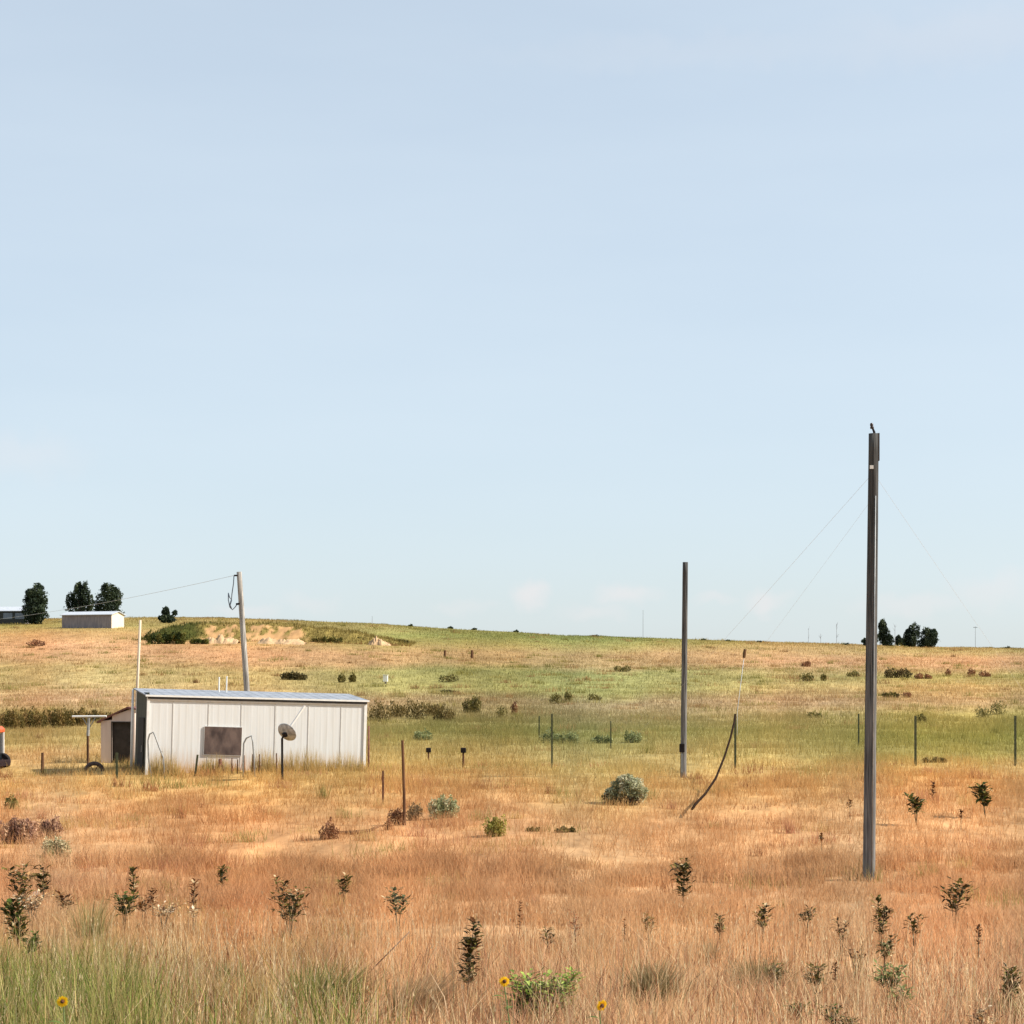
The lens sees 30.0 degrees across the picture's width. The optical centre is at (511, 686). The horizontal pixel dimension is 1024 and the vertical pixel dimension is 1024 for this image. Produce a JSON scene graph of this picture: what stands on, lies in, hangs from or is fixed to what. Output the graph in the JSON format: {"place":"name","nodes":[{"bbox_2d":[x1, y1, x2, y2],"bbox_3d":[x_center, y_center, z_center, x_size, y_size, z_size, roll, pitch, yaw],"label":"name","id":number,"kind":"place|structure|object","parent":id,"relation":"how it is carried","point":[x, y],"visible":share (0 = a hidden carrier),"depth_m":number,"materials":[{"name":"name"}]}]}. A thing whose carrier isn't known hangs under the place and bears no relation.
{"place":"outdoors","nodes":[
{"label":"outdoors","id":0,"kind":"place"},
{"bbox_2d":[0,616,1023,1023],"bbox_3d":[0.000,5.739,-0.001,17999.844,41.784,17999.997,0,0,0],"label":"ground","id":1,"kind":"structure","parent":0,"point":[278,835],"depth_m":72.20,"materials":[{"name":"plant"}]},
{"bbox_2d":[0,726,10,766],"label":"utility vehicle","id":2,"kind":"object","parent":1,"relation":"on","point":[5,760],"visible":0.92,"depth_m":61.18,"materials":[{"name":"white paint"}]},
{"bbox_2d":[0,705,25,729],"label":"bush","id":3,"kind":"object","parent":1,"relation":"on","point":[11,718],"visible":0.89,"depth_m":94.52,"materials":[{"name":"green plant"}]},
{"bbox_2d":[0,607,28,623],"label":"house","id":4,"kind":"structure","parent":1,"relation":"on","point":[7,613],"depth_m":333.93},
{"bbox_2d":[0,898,30,947],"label":"weed","id":5,"kind":"object","parent":1,"relation":"on","point":[8,904],"visible":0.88,"depth_m":20.67,"materials":[{"name":"green plant"}]},
{"bbox_2d":[2,861,37,902],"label":"weed","id":6,"kind":"object","parent":1,"relation":"on","point":[24,876],"visible":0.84,"depth_m":26.82,"materials":[{"name":"green plant"}]},
{"bbox_2d":[0,815,43,843],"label":"dry brush","id":7,"kind":"object","parent":1,"relation":"on","point":[21,825],"visible":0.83,"depth_m":39.30,"materials":[{"name":"brown plant"}]},
{"bbox_2d":[6,889,53,924],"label":"dry weed","id":8,"kind":"object","parent":1,"relation":"on","point":[32,902],"visible":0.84,"depth_m":24.29,"materials":[{"name":"brown plant"}]},
{"bbox_2d":[18,930,41,962],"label":"weed","id":9,"kind":"object","parent":1,"relation":"on","point":[35,940],"visible":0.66,"depth_m":19.14,"materials":[{"name":"green plant"}]},
{"bbox_2d":[19,705,48,728],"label":"bush","id":10,"kind":"object","parent":1,"relation":"on","point":[38,719],"visible":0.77,"depth_m":95.54,"materials":[{"name":"green plant"}]},
{"bbox_2d":[21,583,49,623],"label":"tree","id":11,"kind":"object","parent":1,"relation":"on","point":[34,594],"visible":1,"depth_m":329.10,"materials":[{"name":"green plant"}]},
{"bbox_2d":[32,864,52,902],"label":"weed","id":12,"kind":"object","parent":1,"relation":"on","point":[45,874],"visible":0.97,"depth_m":28.69,"materials":[{"name":"green plant"}]},
{"bbox_2d":[39,814,63,837],"bbox_3d":[-9.834,3.023,40.850,0.600,0.573,0.475,0,0,0],"label":"dry brush","id":13,"kind":"object","parent":1,"relation":"on","point":[53,824],"visible":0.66,"depth_m":40.76,"materials":[{"name":"brown plant"}]},
{"bbox_2d":[41,835,71,857],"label":"sagebrush","id":14,"kind":"object","parent":1,"relation":"on","point":[56,843],"visible":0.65,"depth_m":37.37,"materials":[{"name":"green plant"}]},
{"bbox_2d":[47,996,67,1023],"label":"sunflower","id":15,"kind":"object","parent":1,"relation":"on","point":[62,1001],"visible":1,"depth_m":10.50,"materials":[{"name":"yellow plant"}]},
{"bbox_2d":[43,705,75,727],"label":"bush","id":16,"kind":"object","parent":1,"relation":"on","point":[61,718],"visible":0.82,"depth_m":98.12,"materials":[{"name":"green plant"}]},
{"bbox_2d":[53,890,77,918],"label":"weed","id":17,"kind":"object","parent":1,"relation":"on","point":[61,896],"visible":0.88,"depth_m":25.51,"materials":[{"name":"brown plant"}]},
{"bbox_2d":[65,705,90,725],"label":"bush","id":18,"kind":"object","parent":1,"relation":"on","point":[79,720],"visible":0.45,"depth_m":99.92,"materials":[{"name":"green plant"}]},
{"bbox_2d":[63,580,94,611],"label":"tree","id":19,"kind":"object","parent":1,"relation":"on","point":[81,592],"visible":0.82,"depth_m":350.33,"materials":[{"name":"green plant"}]},
{"bbox_2d":[48,891,126,940],"bbox_3d":[-4.985,2.715,22.453,1.097,0.699,1.116,0,0,0],"label":"grass tuft","id":20,"kind":"object","parent":1,"relation":"on","point":[98,923],"visible":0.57,"depth_m":22.38,"materials":[{"name":"plant"}]},
{"bbox_2d":[72,715,106,763],"bbox_3d":[-13.493,1.971,61.000,1.096,2.079,0.095,0,0,0],"label":"clothesline post","id":21,"kind":"object","parent":1,"relation":"on","point":[87,724],"visible":0.93,"depth_m":60.97,"materials":[{"name":"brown metal"}]},
{"bbox_2d":[60,611,125,627],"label":"long barn","id":22,"kind":"structure","parent":1,"relation":"on","point":[104,619],"depth_m":300.50,"materials":[{"name":"metal"}]},
{"bbox_2d":[83,709,112,723],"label":"bush","id":23,"kind":"object","parent":1,"relation":"on","point":[93,712],"visible":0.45,"depth_m":104.44,"materials":[{"name":"green plant"}]},
{"bbox_2d":[92,582,124,613],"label":"tree","id":24,"kind":"object","parent":1,"relation":"on","point":[109,593],"visible":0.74,"depth_m":345.56,"materials":[{"name":"green plant"}]},
{"bbox_2d":[97,706,135,762],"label":"open shed","id":25,"kind":"structure","parent":1,"relation":"on","point":[115,731],"depth_m":63.00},
{"bbox_2d":[112,722,130,762],"bbox_3d":[-12.872,2.067,63.125,0.825,1.728,0.030,0,0,0],"label":"doorway back","id":26,"kind":"structure","parent":25,"relation":"in","point":[121,731],"depth_m":63.12,"materials":[{"name":"black"}]},
{"bbox_2d":[107,891,143,923],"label":"weed","id":27,"kind":"object","parent":1,"relation":"on","point":[127,904],"visible":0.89,"depth_m":23.65,"materials":[{"name":"green plant"}]},
{"bbox_2d":[130,689,133,766],"bbox_3d":[-11.971,1.525,60.200,0.140,2.858,0.080,0,0,0],"label":"pipe post","id":28,"kind":"object","parent":1,"relation":"on","point":[131,736],"visible":0.79,"depth_m":60.17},
{"bbox_2d":[127,866,140,898],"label":"weed","id":29,"kind":"object","parent":1,"relation":"on","point":[133,876],"visible":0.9,"depth_m":27.50,"materials":[{"name":"green plant"}]},
{"bbox_2d":[135,620,140,711],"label":"leaning pole","id":30,"kind":"object","parent":1,"relation":"on","point":[138,660],"visible":0.4,"depth_m":65.96,"materials":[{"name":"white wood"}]},
{"bbox_2d":[147,732,164,777],"bbox_3d":[-10.514,2.148,56.500,0.544,1.610,0.044,0,0,0],"label":"pipe hoop","id":31,"kind":"object","parent":1,"relation":"on","point":[159,749],"visible":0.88,"depth_m":56.48,"materials":[{"name":"grey metal"}]},
{"bbox_2d":[146,749,182,776],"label":"grass tuft","id":32,"kind":"object","parent":1,"relation":"on","point":[155,767],"visible":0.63,"depth_m":57.52,"materials":[{"name":"plant"}]},
{"bbox_2d":[145,628,187,643],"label":"thicket","id":33,"kind":"object","parent":1,"relation":"on","point":[165,638],"visible":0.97,"depth_m":240.72,"materials":[{"name":"green plant"}]},
{"bbox_2d":[157,606,177,622],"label":"tree","id":34,"kind":"object","parent":1,"relation":"on","point":[165,616],"visible":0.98,"depth_m":327.61,"materials":[{"name":"green plant"}]},
{"bbox_2d":[149,900,186,933],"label":"dry weed","id":35,"kind":"object","parent":1,"relation":"on","point":[172,909],"visible":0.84,"depth_m":23.46,"materials":[{"name":"brown plant"}]},
{"bbox_2d":[199,751,230,772],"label":"grass tuft","id":36,"kind":"object","parent":1,"relation":"on","point":[208,762],"visible":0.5,"depth_m":57.96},
{"bbox_2d":[207,634,239,643],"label":"dirt pile","id":37,"kind":"object","parent":1,"relation":"on","point":[220,639],"visible":0.83,"depth_m":243.96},
{"bbox_2d":[196,954,250,983],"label":"grass tuft","id":38,"kind":"object","parent":1,"relation":"on","point":[225,970],"visible":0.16,"depth_m":17.20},
{"bbox_2d":[228,572,249,690],"bbox_3d":[-9.199,-0.562,65.000,0.917,6.655,0.216,0,0,0],"label":"utility pole","id":39,"kind":"object","parent":1,"relation":"on","point":[240,603],"visible":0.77,"depth_m":64.92,"materials":[{"name":"grey wood"}]},
{"bbox_2d":[133,676,369,774],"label":"metal shed","id":40,"kind":"structure","parent":1,"relation":"on","point":[188,725],"depth_m":59.16,"materials":[{"name":"white metal"}]},
{"bbox_2d":[137,717,144,772],"bbox_3d":[-11.504,2.270,59.000,0.069,2.600,1.050,2,-1,-20],"label":"end door","id":41,"kind":"structure","parent":40,"relation":"in","point":[141,721],"depth_m":58.90,"materials":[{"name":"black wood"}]},
{"bbox_2d":[250,745,279,772],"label":"grass tuft","id":42,"kind":"object","parent":1,"relation":"on","point":[266,764],"visible":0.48,"depth_m":58.24,"materials":[{"name":"plant"}]},
{"bbox_2d":[131,620,415,646],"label":"earth bank","id":43,"kind":"structure","parent":1,"relation":"on","point":[256,631],"depth_m":256.02,"materials":[{"name":"beige soil"}]},
{"bbox_2d":[258,637,306,644],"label":"dirt pile","id":44,"kind":"object","parent":1,"relation":"on","point":[268,640],"visible":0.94,"depth_m":246.45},
{"bbox_2d":[267,886,309,934],"bbox_3d":[-2.664,2.755,22.953,0.548,0.716,0.552,0,0,0],"label":"weed","id":45,"kind":"object","parent":1,"relation":"on","point":[295,905],"visible":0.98,"depth_m":22.89,"materials":[{"name":"green plant"}]},
{"bbox_2d":[278,705,305,777],"bbox_3d":[-6.452,1.797,55.878,0.807,2.490,0.446,0,0,0],"label":"satellite dish","id":46,"kind":"object","parent":1,"relation":"on","point":[287,731],"visible":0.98,"depth_m":55.77,"materials":[{"name":"grey metal"}]},
{"bbox_2d":[280,671,307,679],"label":"shrub","id":47,"kind":"object","parent":1,"relation":"on","point":[289,676],"visible":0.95,"depth_m":176.30,"materials":[{"name":"green plant"}]},
{"bbox_2d":[278,747,325,770],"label":"grass tuft","id":48,"kind":"object","parent":1,"relation":"on","point":[290,761],"visible":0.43,"depth_m":58.54,"materials":[{"name":"plant"}]},
{"bbox_2d":[318,817,339,839],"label":"dead weed","id":49,"kind":"object","parent":1,"relation":"on","point":[326,831],"visible":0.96,"depth_m":39.66,"materials":[{"name":"brown plant"}]},
{"bbox_2d":[255,949,407,1022],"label":"grass tuft","id":50,"kind":"object","parent":1,"relation":"on","point":[334,983],"visible":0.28,"depth_m":14.64,"materials":[{"name":"plant"}]},
{"bbox_2d":[336,872,352,909],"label":"weed","id":51,"kind":"object","parent":1,"relation":"on","point":[345,882],"visible":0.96,"depth_m":27.53,"materials":[{"name":"green plant"}]},
{"bbox_2d":[325,750,365,771],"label":"grass tuft","id":52,"kind":"object","parent":1,"relation":"on","point":[347,763],"visible":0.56,"depth_m":58.96,"materials":[{"name":"plant"}]},
{"bbox_2d":[367,700,392,721],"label":"bush","id":53,"kind":"object","parent":1,"relation":"on","point":[378,711],"visible":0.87,"depth_m":105.37,"materials":[{"name":"green plant"}]},
{"bbox_2d":[387,808,402,825],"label":"dead weed","id":54,"kind":"object","parent":1,"relation":"on","point":[395,815],"visible":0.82,"depth_m":42.96,"materials":[{"name":"brown plant"}]},
{"bbox_2d":[381,887,412,930],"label":"weed","id":55,"kind":"object","parent":1,"relation":"on","point":[396,898],"visible":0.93,"depth_m":23.79,"materials":[{"name":"green plant"}]},
{"bbox_2d":[388,700,408,717],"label":"bush","id":56,"kind":"object","parent":1,"relation":"on","point":[397,711],"visible":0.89,"depth_m":111.19,"materials":[{"name":"green plant"}]},
{"bbox_2d":[401,740,405,824],"bbox_3d":[-2.427,2.370,42.876,0.124,2.307,0.069,0,0,0],"label":"wooden post","id":57,"kind":"object","parent":1,"relation":"on","point":[403,782],"visible":0.76,"depth_m":42.85,"materials":[{"name":"brown wood"}]},
{"bbox_2d":[406,801,423,820],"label":"dead weed","id":58,"kind":"object","parent":1,"relation":"on","point":[417,808],"visible":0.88,"depth_m":44.21,"materials":[{"name":"brown plant"}]},
{"bbox_2d":[404,698,427,718],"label":"bush","id":59,"kind":"object","parent":1,"relation":"on","point":[416,713],"visible":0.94,"depth_m":109.81,"materials":[{"name":"green plant"}]},
{"bbox_2d":[365,957,489,1023],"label":"grass tuft","id":60,"kind":"object","parent":1,"relation":"on","point":[421,992],"visible":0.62,"depth_m":14.41,"materials":[{"name":"plant"}]},
{"bbox_2d":[426,793,459,818],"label":"sagebrush","id":61,"kind":"object","parent":1,"relation":"on","point":[440,805],"visible":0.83,"depth_m":44.17,"materials":[{"name":"green plant"}]},
{"bbox_2d":[431,702,456,720],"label":"bush","id":62,"kind":"object","parent":1,"relation":"on","point":[445,714],"visible":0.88,"depth_m":106.08,"materials":[{"name":"green plant"}]},
{"bbox_2d":[453,915,484,1004],"bbox_3d":[-0.346,2.278,15.484,0.260,0.838,0.270,0,0,0],"label":"weed","id":63,"kind":"object","parent":1,"relation":"on","point":[471,943],"visible":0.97,"depth_m":15.47,"materials":[{"name":"green plant"}]},
{"bbox_2d":[462,694,481,712],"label":"shrub","id":64,"kind":"object","parent":1,"relation":"on","point":[473,704],"visible":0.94,"depth_m":118.71,"materials":[{"name":"green plant"}]},
{"bbox_2d":[482,814,506,836],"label":"shrub","id":65,"kind":"object","parent":1,"relation":"on","point":[498,828],"visible":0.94,"depth_m":40.35,"materials":[{"name":"green plant"}]},
{"bbox_2d":[494,976,513,1023],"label":"sunflower","id":66,"kind":"object","parent":1,"relation":"on","point":[504,981],"visible":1,"depth_m":12.60,"materials":[{"name":"yellow plant"}]},
{"bbox_2d":[0,888,1023,1023],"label":"tall grass","id":67,"kind":"structure","parent":1,"relation":"on","point":[27,996],"depth_m":14.88,"materials":[{"name":"plant"}]},
{"bbox_2d":[497,966,580,1021],"bbox_3d":[0.200,2.372,14.321,0.652,0.540,0.604,0,0,0],"label":"leafy plant","id":68,"kind":"object","parent":1,"relation":"on","point":[526,993],"visible":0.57,"depth_m":14.30,"materials":[{"name":"green plant"}]},
{"bbox_2d":[556,731,580,742],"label":"sage clump","id":69,"kind":"object","parent":1,"relation":"on","point":[570,737],"visible":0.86,"depth_m":79.91,"materials":[{"name":"green plant"}]},
{"bbox_2d":[553,966,586,1014],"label":"leafy plant","id":70,"kind":"object","parent":1,"relation":"on","point":[569,975],"visible":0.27,"depth_m":14.83,"materials":[{"name":"green plant"}]},
{"bbox_2d":[601,773,648,805],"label":"sagebrush","id":71,"kind":"object","parent":1,"relation":"on","point":[628,785],"visible":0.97,"depth_m":48.00,"materials":[{"name":"green plant"}]},
{"bbox_2d":[624,730,641,742],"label":"sage clump","id":72,"kind":"object","parent":1,"relation":"on","point":[632,735],"visible":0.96,"depth_m":79.51,"materials":[{"name":"green plant"}]},
{"bbox_2d":[604,953,718,1013],"bbox_3d":[1.127,2.428,15.505,0.827,0.502,0.925,0,0,-19],"label":"grass tuft","id":73,"kind":"object","parent":1,"relation":"on","point":[665,983],"visible":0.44,"depth_m":15.43,"materials":[{"name":"plant"}]},
{"bbox_2d":[670,856,695,902],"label":"weed","id":74,"kind":"object","parent":1,"relation":"on","point":[684,867],"visible":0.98,"depth_m":27.06,"materials":[{"name":"green plant"}]},
{"bbox_2d":[679,562,687,777],"bbox_3d":[5.074,-0.350,56.484,0.260,6.629,0.218,0,0,0],"label":"utility pole","id":75,"kind":"object","parent":1,"relation":"on","point":[683,752],"visible":0.94,"depth_m":56.43,"materials":[{"name":"grey wood"}]},
{"bbox_2d":[687,937,751,966],"bbox_3d":[2.167,2.793,20.072,0.858,0.371,0.644,0,0,0],"label":"grass tuft","id":76,"kind":"object","parent":1,"relation":"on","point":[710,949],"visible":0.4,"depth_m":20.05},
{"bbox_2d":[734,720,735,767],"bbox_3d":[7.188,1.962,61.543,0.070,2.143,0.078,0,0,0],"label":"steel post","id":77,"kind":"object","parent":1,"relation":"on","point":[735,744],"visible":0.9,"depth_m":61.52,"materials":[{"name":"metal"}]},
{"bbox_2d":[691,714,735,809],"bbox_3d":[5.754,1.912,53.271,0.139,2.043,16.573,0,0,10],"label":"hose","id":78,"kind":"object","parent":77,"relation":"attached to","point":[708,788],"visible":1,"depth_m":52.99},
{"bbox_2d":[685,950,809,995],"bbox_3d":[2.148,2.563,16.683,1.119,0.464,1.060,0,0,43],"label":"grass tuft","id":79,"kind":"object","parent":1,"relation":"on","point":[765,965],"visible":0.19,"depth_m":16.70,"materials":[{"name":"plant"}]},
{"bbox_2d":[752,903,773,942],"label":"weed","id":80,"kind":"object","parent":1,"relation":"on","point":[763,918],"visible":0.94,"depth_m":22.23,"materials":[{"name":"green plant"}]},
{"bbox_2d":[760,963,788,994],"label":"weed","id":81,"kind":"object","parent":1,"relation":"on","point":[771,973],"visible":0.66,"depth_m":16.34,"materials":[{"name":"green plant"}]},
{"bbox_2d":[783,999,813,1023],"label":"leafy plant","id":82,"kind":"object","parent":1,"relation":"on","point":[800,1007],"visible":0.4,"depth_m":14.93,"materials":[{"name":"green plant"}]},
{"bbox_2d":[795,905,816,938],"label":"weed","id":83,"kind":"object","parent":1,"relation":"on","point":[808,913],"visible":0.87,"depth_m":23.28,"materials":[{"name":"green plant"}]},
{"bbox_2d":[802,962,829,996],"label":"weed","id":84,"kind":"object","parent":1,"relation":"on","point":[817,978],"visible":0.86,"depth_m":16.12,"materials":[{"name":"green plant"}]},
{"bbox_2d":[814,1004,863,1023],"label":"weed","id":85,"kind":"object","parent":1,"relation":"on","point":[831,1020],"visible":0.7,"depth_m":13.14,"materials":[{"name":"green plant"}]},
{"bbox_2d":[829,916,849,960],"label":"weed","id":86,"kind":"object","parent":1,"relation":"on","point":[838,925],"visible":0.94,"depth_m":20.63,"materials":[{"name":"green plant"}]},
{"bbox_2d":[863,423,879,881],"bbox_3d":[6.196,-0.474,32.996,0.287,8.143,0.225,0,0,0],"label":"utility pole","id":87,"kind":"object","parent":1,"relation":"on","point":[869,827],"visible":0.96,"depth_m":32.92,"materials":[{"name":"grey wood"}]},
{"bbox_2d":[870,894,893,954],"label":"weed","id":88,"kind":"object","parent":1,"relation":"on","point":[884,911],"visible":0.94,"depth_m":21.46,"materials":[{"name":"green plant"}]},
{"bbox_2d":[877,618,893,645],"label":"tree","id":89,"kind":"object","parent":1,"relation":"on","point":[885,636],"visible":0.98,"depth_m":376.36,"materials":[{"name":"green plant"}]},
{"bbox_2d":[875,934,899,967],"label":"weed","id":90,"kind":"object","parent":1,"relation":"on","point":[889,944],"visible":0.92,"depth_m":18.84,"materials":[{"name":"green plant"}]},
{"bbox_2d":[867,959,908,1001],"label":"weed","id":91,"kind":"object","parent":1,"relation":"on","point":[889,977],"visible":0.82,"depth_m":15.69,"materials":[{"name":"green plant"}]},
{"bbox_2d":[884,667,912,677],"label":"shrub","id":92,"kind":"object","parent":1,"relation":"on","point":[902,673],"visible":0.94,"depth_m":190.47,"materials":[{"name":"green plant"}]},
{"bbox_2d":[882,984,917,1015],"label":"leafy plant","id":93,"kind":"object","parent":1,"relation":"on","point":[903,992],"visible":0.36,"depth_m":15.16,"materials":[{"name":"green plant"}]},
{"bbox_2d":[901,622,919,646],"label":"tree","id":94,"kind":"object","parent":1,"relation":"on","point":[910,638],"visible":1,"depth_m":381.00,"materials":[{"name":"green plant"}]},
{"bbox_2d":[902,913,925,951],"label":"weed","id":95,"kind":"object","parent":1,"relation":"on","point":[914,926],"visible":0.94,"depth_m":21.49,"materials":[{"name":"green plant"}]},
{"bbox_2d":[903,792,925,823],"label":"weed","id":96,"kind":"object","parent":1,"relation":"on","point":[916,804],"visible":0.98,"depth_m":43.04,"materials":[{"name":"green plant"}]},
{"bbox_2d":[914,716,916,764],"bbox_3d":[13.024,1.966,61.703,0.075,2.015,0.083,0,0,0],"label":"steel post","id":97,"kind":"object","parent":1,"relation":"on","point":[915,740],"visible":0.94,"depth_m":61.67,"materials":[{"name":"metal"}]},
{"bbox_2d":[915,626,939,647],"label":"tree","id":98,"kind":"object","parent":1,"relation":"on","point":[928,639],"visible":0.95,"depth_m":376.63,"materials":[{"name":"green plant"}]},
{"bbox_2d":[936,876,978,927],"bbox_3d":[5.809,2.866,24.943,0.571,0.756,0.516,0,0,0],"label":"weed","id":99,"kind":"object","parent":1,"relation":"on","point":[953,904],"visible":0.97,"depth_m":24.94,"materials":[{"name":"green plant"}]},
{"bbox_2d":[966,782,992,814],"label":"weed","id":100,"kind":"object","parent":1,"relation":"on","point":[984,799],"visible":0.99,"depth_m":44.61,"materials":[{"name":"green plant"}]},
{"bbox_2d":[961,1005,1004,1023],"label":"dry weed","id":101,"kind":"object","parent":1,"relation":"on","point":[979,1015],"visible":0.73,"depth_m":13.30,"materials":[{"name":"brown plant"}]},
{"bbox_2d":[970,987,1023,1023],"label":"grass tuft","id":102,"kind":"object","parent":1,"relation":"on","point":[984,995],"visible":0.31,"depth_m":14.82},
{"bbox_2d":[998,963,1023,1013],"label":"weed","id":103,"kind":"object","parent":1,"relation":"on","point":[1009,983],"visible":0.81,"depth_m":14.84,"materials":[{"name":"green plant"}]},
{"bbox_2d":[1014,716,1016,765],"bbox_3d":[16.541,2.000,62.819,0.075,2.047,0.083,0,0,0],"label":"steel post","id":104,"kind":"object","parent":1,"relation":"on","point":[1015,739],"visible":0.94,"depth_m":62.79,"materials":[{"name":"metal"}]},
{"bbox_2d":[0,0,1023,647],"label":"sky","id":105,"kind":"structure","parent":0,"point":[488,315],"materials":[{"name":"blue"}]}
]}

